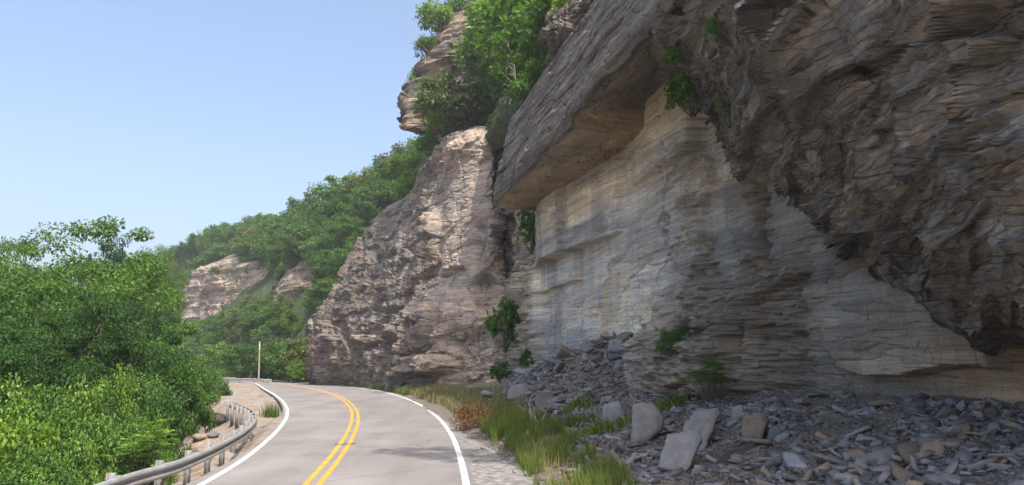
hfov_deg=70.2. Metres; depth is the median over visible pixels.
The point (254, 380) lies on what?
guardrail
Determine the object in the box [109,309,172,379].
broadleaf tree
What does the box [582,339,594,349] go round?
shale fragment
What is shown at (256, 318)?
hillside bush
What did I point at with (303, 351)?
tree
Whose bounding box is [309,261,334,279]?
hillside bush
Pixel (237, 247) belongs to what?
broadleaf tree
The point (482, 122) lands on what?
cliff bush
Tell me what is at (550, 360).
shale fragment
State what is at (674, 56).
vine
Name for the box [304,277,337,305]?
broadleaf tree
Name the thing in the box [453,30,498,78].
cliff bush
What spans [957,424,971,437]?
rock
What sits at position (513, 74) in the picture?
dead tree
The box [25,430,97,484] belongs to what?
shrub
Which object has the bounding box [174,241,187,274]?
pine tree
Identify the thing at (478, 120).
cliff bush
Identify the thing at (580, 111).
cliff overhang
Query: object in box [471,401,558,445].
verge grass
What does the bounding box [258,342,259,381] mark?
utility pole
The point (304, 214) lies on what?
broadleaf tree
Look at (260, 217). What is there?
broadleaf tree
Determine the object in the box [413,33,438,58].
cliff bush
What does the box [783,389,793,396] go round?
shale fragment
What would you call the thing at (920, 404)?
scree rubble
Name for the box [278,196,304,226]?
broadleaf tree
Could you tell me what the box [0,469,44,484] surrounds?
shrub
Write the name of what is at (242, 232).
broadleaf tree
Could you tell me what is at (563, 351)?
shale fragment
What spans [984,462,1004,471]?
shale fragment
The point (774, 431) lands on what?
rock
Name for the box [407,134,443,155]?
broadleaf tree
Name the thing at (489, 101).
cliff bush
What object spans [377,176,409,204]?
broadleaf tree
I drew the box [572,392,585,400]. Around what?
shale fragment
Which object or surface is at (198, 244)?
broadleaf tree
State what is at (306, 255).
broadleaf tree
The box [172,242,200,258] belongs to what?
broadleaf tree
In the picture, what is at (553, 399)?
shale fragment
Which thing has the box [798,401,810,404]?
shale fragment
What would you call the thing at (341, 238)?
broadleaf tree
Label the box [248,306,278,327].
broadleaf tree
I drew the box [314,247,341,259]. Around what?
hillside bush
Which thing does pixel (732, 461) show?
shale fragment
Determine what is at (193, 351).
broadleaf tree
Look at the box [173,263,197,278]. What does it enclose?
broadleaf tree
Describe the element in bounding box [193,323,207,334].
broadleaf tree
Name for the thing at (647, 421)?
fallen slab
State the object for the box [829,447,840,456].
shale fragment
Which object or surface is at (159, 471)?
guardrail
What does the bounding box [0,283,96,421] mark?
broadleaf tree
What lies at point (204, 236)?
broadleaf tree
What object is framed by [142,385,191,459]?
shrub
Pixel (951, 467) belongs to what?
shale fragment
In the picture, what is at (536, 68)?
cliff bush
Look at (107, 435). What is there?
shrub
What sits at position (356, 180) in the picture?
broadleaf tree
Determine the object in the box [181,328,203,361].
broadleaf tree
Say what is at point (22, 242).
broadleaf tree
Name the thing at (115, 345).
broadleaf tree
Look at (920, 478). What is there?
shale fragment
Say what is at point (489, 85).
cliff bush
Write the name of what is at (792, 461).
fallen slab
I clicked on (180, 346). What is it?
broadleaf tree
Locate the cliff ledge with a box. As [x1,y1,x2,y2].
[536,0,593,57]
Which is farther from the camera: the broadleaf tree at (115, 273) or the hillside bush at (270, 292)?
the hillside bush at (270, 292)
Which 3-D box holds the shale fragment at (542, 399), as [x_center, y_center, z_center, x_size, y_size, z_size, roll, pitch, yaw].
[1.367,6.266,28.629,1.025,0.074,1.430,11,23,-6]
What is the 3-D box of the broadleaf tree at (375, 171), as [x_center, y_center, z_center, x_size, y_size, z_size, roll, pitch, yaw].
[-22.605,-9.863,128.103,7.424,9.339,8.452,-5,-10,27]
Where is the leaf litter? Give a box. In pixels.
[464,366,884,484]
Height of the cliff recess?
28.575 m
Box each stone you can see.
[192,433,206,440]
[207,432,219,437]
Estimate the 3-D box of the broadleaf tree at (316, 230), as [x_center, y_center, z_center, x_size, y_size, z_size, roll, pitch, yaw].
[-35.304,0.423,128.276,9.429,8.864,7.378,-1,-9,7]
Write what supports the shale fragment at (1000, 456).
on the scree slope at (444, 413)
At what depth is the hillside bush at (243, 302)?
143.24 m
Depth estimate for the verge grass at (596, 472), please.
17.38 m
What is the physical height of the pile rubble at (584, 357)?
3.698 m
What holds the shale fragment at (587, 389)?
on the scree slope at (444, 413)
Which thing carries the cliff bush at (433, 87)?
on the cliff crag
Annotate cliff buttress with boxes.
[305,125,511,390]
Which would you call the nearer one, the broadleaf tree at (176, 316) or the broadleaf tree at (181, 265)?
the broadleaf tree at (176, 316)
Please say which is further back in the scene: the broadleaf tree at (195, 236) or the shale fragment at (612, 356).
the broadleaf tree at (195, 236)
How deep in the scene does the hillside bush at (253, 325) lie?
125.98 m
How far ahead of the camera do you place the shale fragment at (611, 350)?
28.97 m
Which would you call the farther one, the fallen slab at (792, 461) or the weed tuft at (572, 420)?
the weed tuft at (572, 420)
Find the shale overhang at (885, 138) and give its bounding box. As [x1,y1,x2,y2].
[649,0,1023,356]
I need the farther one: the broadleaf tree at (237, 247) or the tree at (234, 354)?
the broadleaf tree at (237, 247)
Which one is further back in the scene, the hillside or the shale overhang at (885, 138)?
the hillside
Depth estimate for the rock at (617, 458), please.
15.90 m
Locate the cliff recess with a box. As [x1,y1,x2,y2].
[493,146,517,278]
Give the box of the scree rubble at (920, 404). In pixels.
[482,381,1023,484]
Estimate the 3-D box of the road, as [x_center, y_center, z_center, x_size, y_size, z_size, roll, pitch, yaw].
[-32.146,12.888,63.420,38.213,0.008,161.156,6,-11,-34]
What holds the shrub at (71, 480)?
on the ground at (251, 396)
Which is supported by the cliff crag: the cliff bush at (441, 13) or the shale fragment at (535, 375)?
the cliff bush at (441, 13)
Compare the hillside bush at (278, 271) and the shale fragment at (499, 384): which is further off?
the hillside bush at (278, 271)
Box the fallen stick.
[727,413,785,421]
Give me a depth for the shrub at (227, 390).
58.74 m
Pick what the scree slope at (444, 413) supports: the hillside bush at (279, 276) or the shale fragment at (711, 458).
the shale fragment at (711, 458)
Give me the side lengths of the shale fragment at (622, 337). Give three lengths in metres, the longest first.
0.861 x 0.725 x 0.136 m
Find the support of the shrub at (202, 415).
on the ground at (251, 396)
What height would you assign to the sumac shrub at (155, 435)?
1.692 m
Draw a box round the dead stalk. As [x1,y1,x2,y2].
[528,395,551,420]
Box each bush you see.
[198,318,207,325]
[200,328,210,335]
[204,315,216,325]
[217,309,229,318]
[220,370,238,376]
[223,309,241,325]
[238,294,254,307]
[238,324,256,336]
[244,257,262,262]
[249,308,263,322]
[250,325,264,338]
[250,331,276,345]
[259,299,267,306]
[259,318,283,336]
[269,284,277,294]
[272,307,296,325]
[273,267,284,273]
[274,271,285,281]
[277,261,287,269]
[291,320,305,332]
[300,291,327,309]
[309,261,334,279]
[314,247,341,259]
[321,271,337,281]
[327,248,344,263]
[380,148,423,181]
[389,167,417,199]
[405,67,419,80]
[407,65,480,129]
[412,0,454,32]
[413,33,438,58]
[414,130,440,156]
[418,108,460,137]
[433,80,492,128]
[444,0,470,10]
[447,9,508,86]
[448,395,494,431]
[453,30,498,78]
[458,0,505,39]
[465,0,551,51]
[471,108,492,126]
[472,66,500,103]
[473,53,510,97]
[476,116,487,124]
[480,99,496,111]
[482,295,520,352]
[487,51,528,98]
[489,2,535,72]
[489,360,512,383]
[506,30,548,72]
[507,77,536,103]
[512,210,535,253]
[516,56,546,82]
[517,0,555,38]
[518,348,535,367]
[548,0,568,14]
[654,327,683,356]
[677,324,691,339]
[699,16,726,42]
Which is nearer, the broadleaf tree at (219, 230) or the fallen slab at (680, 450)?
the fallen slab at (680, 450)
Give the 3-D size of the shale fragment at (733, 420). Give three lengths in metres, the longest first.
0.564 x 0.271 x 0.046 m
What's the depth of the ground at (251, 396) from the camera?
39.52 m
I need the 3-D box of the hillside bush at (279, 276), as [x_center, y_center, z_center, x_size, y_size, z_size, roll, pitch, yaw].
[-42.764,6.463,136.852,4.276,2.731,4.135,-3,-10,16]
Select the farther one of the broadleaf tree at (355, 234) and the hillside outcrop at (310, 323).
the broadleaf tree at (355, 234)
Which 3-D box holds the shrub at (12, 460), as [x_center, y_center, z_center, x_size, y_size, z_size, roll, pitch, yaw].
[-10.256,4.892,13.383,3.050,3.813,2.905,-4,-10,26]
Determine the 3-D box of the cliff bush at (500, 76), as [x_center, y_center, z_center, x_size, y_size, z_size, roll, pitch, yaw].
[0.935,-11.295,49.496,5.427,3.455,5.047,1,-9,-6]
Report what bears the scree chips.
on the scree slope at (444, 413)
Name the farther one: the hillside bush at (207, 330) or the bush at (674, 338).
the hillside bush at (207, 330)
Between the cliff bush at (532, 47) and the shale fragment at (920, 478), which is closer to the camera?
the shale fragment at (920, 478)
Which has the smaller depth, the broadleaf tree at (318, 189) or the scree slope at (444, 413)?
the scree slope at (444, 413)
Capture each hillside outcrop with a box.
[272,249,321,306]
[306,313,314,337]
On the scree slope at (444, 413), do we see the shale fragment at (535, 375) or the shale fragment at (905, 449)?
the shale fragment at (905, 449)
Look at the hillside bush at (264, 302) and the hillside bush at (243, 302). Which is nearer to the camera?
the hillside bush at (264, 302)
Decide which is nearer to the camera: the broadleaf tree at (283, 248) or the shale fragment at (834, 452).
the shale fragment at (834, 452)
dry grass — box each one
[353,383,430,395]
[396,382,525,418]
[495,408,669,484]
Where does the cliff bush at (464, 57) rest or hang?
on the slope at (499, 119)
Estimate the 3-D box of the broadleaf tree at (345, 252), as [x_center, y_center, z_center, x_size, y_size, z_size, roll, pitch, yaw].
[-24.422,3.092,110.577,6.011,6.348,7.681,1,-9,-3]
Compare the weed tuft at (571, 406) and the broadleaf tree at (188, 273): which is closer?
the weed tuft at (571, 406)
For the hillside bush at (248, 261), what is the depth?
163.81 m
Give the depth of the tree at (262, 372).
93.90 m
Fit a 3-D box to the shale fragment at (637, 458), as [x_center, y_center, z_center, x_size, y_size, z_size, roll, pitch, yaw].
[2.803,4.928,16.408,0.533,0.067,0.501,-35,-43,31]
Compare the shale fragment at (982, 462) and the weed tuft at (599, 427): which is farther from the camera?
the weed tuft at (599, 427)
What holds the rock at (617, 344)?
on the scree slope at (444, 413)
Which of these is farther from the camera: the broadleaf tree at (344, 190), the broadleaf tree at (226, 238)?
the broadleaf tree at (226, 238)
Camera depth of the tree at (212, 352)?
109.85 m
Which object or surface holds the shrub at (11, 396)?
on the ground at (251, 396)
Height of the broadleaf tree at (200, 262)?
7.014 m
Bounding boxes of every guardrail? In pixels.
[94,401,257,484]
[223,378,271,382]
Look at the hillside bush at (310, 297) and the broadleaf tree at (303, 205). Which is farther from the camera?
the broadleaf tree at (303, 205)
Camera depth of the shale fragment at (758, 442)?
14.75 m
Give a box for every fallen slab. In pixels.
[602,401,625,426]
[630,402,663,442]
[658,430,702,471]
[682,407,719,444]
[782,452,808,470]
[853,446,898,470]
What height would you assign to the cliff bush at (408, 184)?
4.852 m
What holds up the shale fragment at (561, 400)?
on the pile rubble at (584, 357)
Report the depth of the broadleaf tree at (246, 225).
179.06 m
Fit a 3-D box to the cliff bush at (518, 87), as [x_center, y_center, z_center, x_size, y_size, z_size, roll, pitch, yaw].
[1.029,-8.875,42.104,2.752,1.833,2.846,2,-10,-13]
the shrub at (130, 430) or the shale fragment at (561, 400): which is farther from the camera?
the shale fragment at (561, 400)
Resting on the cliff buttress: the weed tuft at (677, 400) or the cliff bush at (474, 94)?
the cliff bush at (474, 94)
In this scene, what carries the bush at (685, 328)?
on the cliff wall
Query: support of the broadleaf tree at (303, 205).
on the hillside
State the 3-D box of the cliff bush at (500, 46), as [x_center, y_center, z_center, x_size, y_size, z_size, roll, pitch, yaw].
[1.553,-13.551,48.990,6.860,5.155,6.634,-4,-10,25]
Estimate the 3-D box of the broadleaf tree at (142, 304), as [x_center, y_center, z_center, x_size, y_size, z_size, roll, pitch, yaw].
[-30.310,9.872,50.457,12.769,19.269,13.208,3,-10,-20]
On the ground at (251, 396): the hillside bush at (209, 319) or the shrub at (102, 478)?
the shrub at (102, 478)
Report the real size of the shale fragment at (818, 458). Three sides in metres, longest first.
0.631 x 0.309 x 0.076 m
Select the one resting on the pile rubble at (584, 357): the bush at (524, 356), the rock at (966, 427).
the bush at (524, 356)
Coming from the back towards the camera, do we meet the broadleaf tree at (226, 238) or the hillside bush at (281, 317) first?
the broadleaf tree at (226, 238)
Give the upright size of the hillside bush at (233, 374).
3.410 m
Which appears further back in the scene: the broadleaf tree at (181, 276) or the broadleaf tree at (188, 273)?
the broadleaf tree at (188, 273)
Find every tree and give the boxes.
[0,214,200,377]
[0,235,70,334]
[0,251,174,347]
[0,260,178,404]
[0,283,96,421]
[0,293,175,450]
[0,299,71,430]
[0,308,124,427]
[12,285,195,407]
[44,234,164,406]
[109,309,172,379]
[127,244,175,346]
[127,253,187,346]
[140,271,188,405]
[156,244,186,322]
[161,244,181,263]
[166,257,186,277]
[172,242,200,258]
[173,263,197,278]
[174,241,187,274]
[174,256,207,291]
[177,340,193,361]
[181,234,199,267]
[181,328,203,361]
[185,233,199,245]
[185,255,209,269]
[187,345,207,366]
[193,233,206,256]
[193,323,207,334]
[196,225,217,252]
[200,241,235,265]
[201,225,226,261]
[201,341,241,375]
[202,316,228,349]
[204,222,231,241]
[206,264,222,280]
[210,228,238,257]
[214,341,263,378]
[222,219,252,242]
[222,326,241,345]
[226,308,245,329]
[227,225,257,255]
[228,234,253,261]
[234,314,264,342]
[235,222,260,242]
[238,361,254,377]
[239,302,261,321]
[241,213,262,222]
[244,212,277,259]
[248,217,283,264]
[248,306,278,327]
[249,298,262,311]
[249,362,270,378]
[250,222,285,269]
[255,339,294,380]
[260,334,283,353]
[263,337,306,381]
[265,240,285,270]
[266,293,294,318]
[271,212,296,231]
[275,231,288,251]
[275,336,309,381]
[277,219,320,266]
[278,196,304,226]
[278,309,300,337]
[279,243,299,268]
[281,220,333,261]
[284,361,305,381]
[285,204,314,215]
[289,209,312,223]
[290,209,313,246]
[295,193,326,222]
[298,236,324,264]
[300,174,351,221]
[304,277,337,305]
[306,232,338,263]
[307,249,337,284]
[308,199,344,234]
[320,213,367,248]
[323,175,361,217]
[330,242,354,270]
[331,201,359,234]
[344,182,397,226]
[345,166,379,212]
[345,227,367,249]
[360,152,397,180]
[363,158,398,207]
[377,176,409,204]
[386,141,419,158]
[393,146,417,176]
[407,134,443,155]
[409,136,428,161]
[498,40,521,104]
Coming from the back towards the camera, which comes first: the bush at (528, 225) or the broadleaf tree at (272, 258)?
the broadleaf tree at (272, 258)
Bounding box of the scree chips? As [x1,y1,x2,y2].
[472,385,1023,484]
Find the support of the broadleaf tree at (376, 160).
on the hillside
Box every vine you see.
[658,43,683,70]
[663,72,701,116]
[714,94,731,127]
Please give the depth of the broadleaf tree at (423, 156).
132.42 m
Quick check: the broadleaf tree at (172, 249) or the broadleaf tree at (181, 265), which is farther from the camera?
the broadleaf tree at (172, 249)
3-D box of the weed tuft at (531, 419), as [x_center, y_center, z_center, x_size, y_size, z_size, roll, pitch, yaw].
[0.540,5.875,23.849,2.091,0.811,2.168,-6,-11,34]
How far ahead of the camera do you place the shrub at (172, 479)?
20.81 m
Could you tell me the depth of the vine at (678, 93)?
21.48 m
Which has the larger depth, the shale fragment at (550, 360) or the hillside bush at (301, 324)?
the hillside bush at (301, 324)
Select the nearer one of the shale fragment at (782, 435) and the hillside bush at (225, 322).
the shale fragment at (782, 435)
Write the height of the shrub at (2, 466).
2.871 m
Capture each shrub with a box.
[0,372,41,458]
[0,394,64,474]
[0,442,45,484]
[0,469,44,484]
[4,382,87,462]
[4,454,25,470]
[7,446,85,484]
[8,405,104,482]
[8,464,61,484]
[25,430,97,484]
[39,475,82,484]
[59,374,108,444]
[66,436,120,484]
[68,401,137,475]
[88,360,150,429]
[97,413,165,484]
[97,439,141,484]
[99,418,182,484]
[109,363,181,447]
[135,428,170,484]
[141,403,179,484]
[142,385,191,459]
[160,358,187,412]
[161,360,217,449]
[174,385,196,447]
[184,350,226,406]
[197,369,219,401]
[215,375,232,395]
[676,355,736,402]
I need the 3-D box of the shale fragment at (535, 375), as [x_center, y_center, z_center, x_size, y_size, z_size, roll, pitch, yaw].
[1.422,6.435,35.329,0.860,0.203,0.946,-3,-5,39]
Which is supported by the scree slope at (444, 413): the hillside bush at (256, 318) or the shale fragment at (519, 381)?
the shale fragment at (519, 381)
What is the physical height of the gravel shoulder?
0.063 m
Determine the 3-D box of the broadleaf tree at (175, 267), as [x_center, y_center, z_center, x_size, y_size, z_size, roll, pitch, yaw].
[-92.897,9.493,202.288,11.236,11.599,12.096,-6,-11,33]
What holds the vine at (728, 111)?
hanging from the shale overhang at (885, 138)
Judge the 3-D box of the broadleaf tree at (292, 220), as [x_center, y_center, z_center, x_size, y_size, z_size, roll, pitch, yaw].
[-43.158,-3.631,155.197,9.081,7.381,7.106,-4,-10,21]
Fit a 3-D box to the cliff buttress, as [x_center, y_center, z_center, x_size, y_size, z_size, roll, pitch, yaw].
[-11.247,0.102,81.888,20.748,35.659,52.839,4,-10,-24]
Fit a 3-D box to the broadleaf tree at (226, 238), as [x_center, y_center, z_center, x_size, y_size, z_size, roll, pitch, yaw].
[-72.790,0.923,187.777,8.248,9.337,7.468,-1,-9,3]
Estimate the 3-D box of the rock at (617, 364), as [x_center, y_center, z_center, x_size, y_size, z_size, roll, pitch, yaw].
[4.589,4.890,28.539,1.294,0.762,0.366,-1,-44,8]
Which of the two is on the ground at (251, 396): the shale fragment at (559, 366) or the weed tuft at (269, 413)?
the weed tuft at (269, 413)
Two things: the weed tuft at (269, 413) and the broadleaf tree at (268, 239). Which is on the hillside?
the broadleaf tree at (268, 239)
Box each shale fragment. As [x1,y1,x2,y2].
[481,390,497,398]
[495,382,506,387]
[514,368,531,375]
[515,379,524,383]
[532,373,542,377]
[535,392,555,409]
[543,355,557,364]
[546,403,568,412]
[547,396,558,403]
[552,396,574,402]
[553,361,564,376]
[555,344,574,358]
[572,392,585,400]
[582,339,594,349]
[583,387,592,390]
[608,348,621,353]
[608,350,627,359]
[615,332,631,341]
[616,442,626,453]
[629,455,646,461]
[643,470,650,477]
[698,442,708,449]
[700,482,725,484]
[705,454,716,462]
[726,418,739,425]
[728,459,738,464]
[739,438,772,445]
[774,431,790,441]
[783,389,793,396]
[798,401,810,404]
[807,393,827,397]
[812,406,830,411]
[812,452,844,463]
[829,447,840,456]
[832,404,848,414]
[842,448,866,459]
[843,425,871,436]
[867,400,898,406]
[887,478,899,483]
[890,463,914,482]
[896,440,925,466]
[911,475,939,484]
[941,458,960,473]
[964,432,989,435]
[966,456,996,471]
[968,447,978,451]
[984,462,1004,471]
[987,453,1021,460]
[1001,429,1012,433]
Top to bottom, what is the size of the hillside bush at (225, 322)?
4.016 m
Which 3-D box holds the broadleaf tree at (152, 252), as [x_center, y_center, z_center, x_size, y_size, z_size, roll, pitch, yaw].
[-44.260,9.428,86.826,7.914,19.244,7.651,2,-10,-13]
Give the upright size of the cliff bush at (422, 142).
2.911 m
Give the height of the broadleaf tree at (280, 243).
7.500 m
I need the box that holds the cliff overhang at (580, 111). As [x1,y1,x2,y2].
[493,0,685,210]
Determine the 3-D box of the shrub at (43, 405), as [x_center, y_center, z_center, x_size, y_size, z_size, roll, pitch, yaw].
[-11.508,5.262,17.380,3.049,3.813,2.905,-6,-11,32]
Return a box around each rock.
[506,383,529,401]
[600,395,612,405]
[608,339,622,352]
[611,450,624,463]
[613,359,626,370]
[715,440,755,464]
[731,404,744,417]
[741,413,768,438]
[767,424,781,439]
[920,440,945,458]
[924,472,962,481]
[956,399,965,410]
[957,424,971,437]
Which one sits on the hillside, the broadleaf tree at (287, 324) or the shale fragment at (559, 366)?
the broadleaf tree at (287, 324)
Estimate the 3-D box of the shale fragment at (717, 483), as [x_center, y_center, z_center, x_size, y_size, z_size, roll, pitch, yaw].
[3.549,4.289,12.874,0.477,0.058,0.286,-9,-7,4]
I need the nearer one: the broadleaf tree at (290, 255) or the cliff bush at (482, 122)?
the cliff bush at (482, 122)
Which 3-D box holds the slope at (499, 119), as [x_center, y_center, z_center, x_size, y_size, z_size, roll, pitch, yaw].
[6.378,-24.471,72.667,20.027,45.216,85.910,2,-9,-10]
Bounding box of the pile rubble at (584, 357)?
[465,331,633,417]
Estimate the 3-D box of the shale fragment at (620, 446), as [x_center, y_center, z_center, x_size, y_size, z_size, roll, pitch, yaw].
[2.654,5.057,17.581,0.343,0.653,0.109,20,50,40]
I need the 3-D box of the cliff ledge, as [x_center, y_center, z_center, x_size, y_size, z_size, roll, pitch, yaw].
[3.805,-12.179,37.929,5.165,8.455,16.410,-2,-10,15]
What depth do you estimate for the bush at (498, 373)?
46.55 m
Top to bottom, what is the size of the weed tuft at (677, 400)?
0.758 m
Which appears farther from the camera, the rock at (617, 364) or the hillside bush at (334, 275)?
the hillside bush at (334, 275)
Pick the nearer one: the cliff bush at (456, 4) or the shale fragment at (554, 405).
the shale fragment at (554, 405)
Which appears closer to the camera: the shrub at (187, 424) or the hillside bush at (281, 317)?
the shrub at (187, 424)
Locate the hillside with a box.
[181,195,404,381]
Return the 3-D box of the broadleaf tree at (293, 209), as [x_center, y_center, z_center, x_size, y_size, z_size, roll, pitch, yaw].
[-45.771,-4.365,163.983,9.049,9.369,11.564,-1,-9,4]
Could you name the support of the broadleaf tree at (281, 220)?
on the hillside
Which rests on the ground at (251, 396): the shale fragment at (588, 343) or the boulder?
the boulder
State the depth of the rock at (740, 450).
14.63 m
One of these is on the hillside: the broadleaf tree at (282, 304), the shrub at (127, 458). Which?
the broadleaf tree at (282, 304)
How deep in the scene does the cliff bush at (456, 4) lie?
87.94 m
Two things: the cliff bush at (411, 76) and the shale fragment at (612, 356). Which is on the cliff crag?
the cliff bush at (411, 76)
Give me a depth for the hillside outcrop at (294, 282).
123.32 m
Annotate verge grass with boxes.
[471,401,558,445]
[497,409,645,484]
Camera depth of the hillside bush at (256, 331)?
117.25 m
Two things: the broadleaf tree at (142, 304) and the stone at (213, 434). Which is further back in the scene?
the broadleaf tree at (142, 304)
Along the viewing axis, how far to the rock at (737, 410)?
17.57 m
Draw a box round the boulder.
[211,412,225,428]
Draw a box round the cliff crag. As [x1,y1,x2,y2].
[396,0,490,135]
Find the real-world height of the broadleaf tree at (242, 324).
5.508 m
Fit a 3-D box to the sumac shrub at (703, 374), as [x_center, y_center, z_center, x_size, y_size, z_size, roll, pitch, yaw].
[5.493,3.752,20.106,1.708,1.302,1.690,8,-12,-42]
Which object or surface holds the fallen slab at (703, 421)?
on the scree slope at (444, 413)
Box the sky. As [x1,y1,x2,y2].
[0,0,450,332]
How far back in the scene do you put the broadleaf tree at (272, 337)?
108.21 m
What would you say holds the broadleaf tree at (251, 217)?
on the hillside
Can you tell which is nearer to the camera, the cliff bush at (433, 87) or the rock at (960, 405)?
the rock at (960, 405)
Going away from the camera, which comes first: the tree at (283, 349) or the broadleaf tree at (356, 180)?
the tree at (283, 349)
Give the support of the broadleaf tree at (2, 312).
on the ground at (251, 396)
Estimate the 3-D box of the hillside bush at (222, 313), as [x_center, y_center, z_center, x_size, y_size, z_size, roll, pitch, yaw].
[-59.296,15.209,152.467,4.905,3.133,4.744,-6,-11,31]
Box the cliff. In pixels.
[173,253,271,320]
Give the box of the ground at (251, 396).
[153,377,482,484]
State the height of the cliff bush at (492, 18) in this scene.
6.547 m
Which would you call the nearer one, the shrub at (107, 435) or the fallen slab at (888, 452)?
the fallen slab at (888, 452)
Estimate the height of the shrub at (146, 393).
3.924 m
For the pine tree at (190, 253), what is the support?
on the cliff
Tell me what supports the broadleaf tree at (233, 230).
on the hillside
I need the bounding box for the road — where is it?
[191,381,474,484]
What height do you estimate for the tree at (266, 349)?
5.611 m
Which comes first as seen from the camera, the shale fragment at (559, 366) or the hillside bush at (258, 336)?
the shale fragment at (559, 366)
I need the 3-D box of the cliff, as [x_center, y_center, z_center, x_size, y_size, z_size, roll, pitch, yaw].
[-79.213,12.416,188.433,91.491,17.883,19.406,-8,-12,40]
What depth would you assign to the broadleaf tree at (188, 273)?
183.46 m
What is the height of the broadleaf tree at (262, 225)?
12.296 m
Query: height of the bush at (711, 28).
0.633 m
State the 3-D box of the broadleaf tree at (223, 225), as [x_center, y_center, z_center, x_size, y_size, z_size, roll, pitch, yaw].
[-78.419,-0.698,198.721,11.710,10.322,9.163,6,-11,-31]
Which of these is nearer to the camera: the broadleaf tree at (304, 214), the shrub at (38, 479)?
the shrub at (38, 479)
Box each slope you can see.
[404,336,1023,484]
[484,53,553,151]
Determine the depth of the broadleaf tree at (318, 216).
132.44 m
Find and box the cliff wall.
[499,84,1023,406]
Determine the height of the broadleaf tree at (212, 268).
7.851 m
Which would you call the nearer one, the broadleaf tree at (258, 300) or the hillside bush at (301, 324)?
the hillside bush at (301, 324)
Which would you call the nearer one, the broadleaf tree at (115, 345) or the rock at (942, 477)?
the rock at (942, 477)
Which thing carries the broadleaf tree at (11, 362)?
on the ground at (251, 396)
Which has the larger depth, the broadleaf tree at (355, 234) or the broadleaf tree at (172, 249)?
the broadleaf tree at (172, 249)
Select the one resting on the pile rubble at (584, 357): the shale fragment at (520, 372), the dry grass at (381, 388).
the shale fragment at (520, 372)
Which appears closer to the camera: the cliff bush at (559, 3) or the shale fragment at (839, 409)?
the shale fragment at (839, 409)
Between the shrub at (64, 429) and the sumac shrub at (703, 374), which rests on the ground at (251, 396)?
the shrub at (64, 429)
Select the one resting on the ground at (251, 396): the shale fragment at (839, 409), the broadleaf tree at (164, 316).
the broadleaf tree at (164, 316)
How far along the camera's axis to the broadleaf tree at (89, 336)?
28.43 m
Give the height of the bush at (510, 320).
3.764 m
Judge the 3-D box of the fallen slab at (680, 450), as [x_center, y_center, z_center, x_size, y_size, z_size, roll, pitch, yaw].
[3.421,4.271,14.789,0.906,1.047,0.195,-2,-52,13]
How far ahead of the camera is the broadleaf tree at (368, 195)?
122.43 m
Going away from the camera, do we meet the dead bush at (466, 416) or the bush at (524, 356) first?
the dead bush at (466, 416)
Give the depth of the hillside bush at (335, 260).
113.36 m
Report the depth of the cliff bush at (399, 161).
98.12 m
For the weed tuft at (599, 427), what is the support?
on the scree slope at (444, 413)
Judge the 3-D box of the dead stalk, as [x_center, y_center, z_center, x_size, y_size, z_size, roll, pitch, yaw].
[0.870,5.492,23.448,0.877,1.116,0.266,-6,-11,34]
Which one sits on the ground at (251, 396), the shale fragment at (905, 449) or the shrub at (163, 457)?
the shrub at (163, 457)
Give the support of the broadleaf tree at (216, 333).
on the hillside
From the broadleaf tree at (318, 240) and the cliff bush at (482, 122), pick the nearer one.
the cliff bush at (482, 122)
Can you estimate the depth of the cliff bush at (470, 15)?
69.40 m
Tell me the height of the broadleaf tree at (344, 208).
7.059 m
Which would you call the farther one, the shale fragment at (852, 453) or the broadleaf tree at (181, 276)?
the broadleaf tree at (181, 276)
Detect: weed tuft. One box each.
[257,401,280,417]
[500,410,557,430]
[533,409,601,430]
[559,389,606,413]
[564,409,631,436]
[649,391,696,412]
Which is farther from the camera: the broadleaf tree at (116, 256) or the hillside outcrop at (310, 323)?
the hillside outcrop at (310, 323)
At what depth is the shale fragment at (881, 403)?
15.31 m
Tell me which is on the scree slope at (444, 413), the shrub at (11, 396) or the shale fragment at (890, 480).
the shale fragment at (890, 480)
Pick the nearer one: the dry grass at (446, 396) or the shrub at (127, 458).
the shrub at (127, 458)
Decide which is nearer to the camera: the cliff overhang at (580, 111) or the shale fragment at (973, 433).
the shale fragment at (973, 433)
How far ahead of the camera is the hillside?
127.55 m
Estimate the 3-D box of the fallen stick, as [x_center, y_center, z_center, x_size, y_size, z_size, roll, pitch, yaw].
[5.649,4.056,16.839,0.046,0.219,1.608,7,-12,-36]
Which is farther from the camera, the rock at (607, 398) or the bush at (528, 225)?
the bush at (528, 225)
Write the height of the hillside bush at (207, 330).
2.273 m
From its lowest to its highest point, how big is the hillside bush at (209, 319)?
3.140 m
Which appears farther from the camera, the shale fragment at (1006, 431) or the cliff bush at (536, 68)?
the cliff bush at (536, 68)
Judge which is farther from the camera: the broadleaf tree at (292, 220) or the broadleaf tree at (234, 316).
the broadleaf tree at (292, 220)
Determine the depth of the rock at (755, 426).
15.66 m
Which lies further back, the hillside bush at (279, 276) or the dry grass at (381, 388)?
the hillside bush at (279, 276)
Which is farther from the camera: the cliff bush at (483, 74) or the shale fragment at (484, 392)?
the cliff bush at (483, 74)
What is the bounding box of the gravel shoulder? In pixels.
[273,381,533,484]
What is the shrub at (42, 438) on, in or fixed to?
on the ground at (251, 396)
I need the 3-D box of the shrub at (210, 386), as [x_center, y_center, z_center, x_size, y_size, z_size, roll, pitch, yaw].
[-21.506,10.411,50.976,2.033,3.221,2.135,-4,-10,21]
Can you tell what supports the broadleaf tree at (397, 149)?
on the hillside
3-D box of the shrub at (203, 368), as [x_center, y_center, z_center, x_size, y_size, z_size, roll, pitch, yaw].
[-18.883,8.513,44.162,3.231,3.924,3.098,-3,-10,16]
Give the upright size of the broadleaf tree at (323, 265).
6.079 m
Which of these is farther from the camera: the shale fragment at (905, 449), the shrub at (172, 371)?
the shrub at (172, 371)
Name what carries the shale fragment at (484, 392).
on the scree slope at (444, 413)

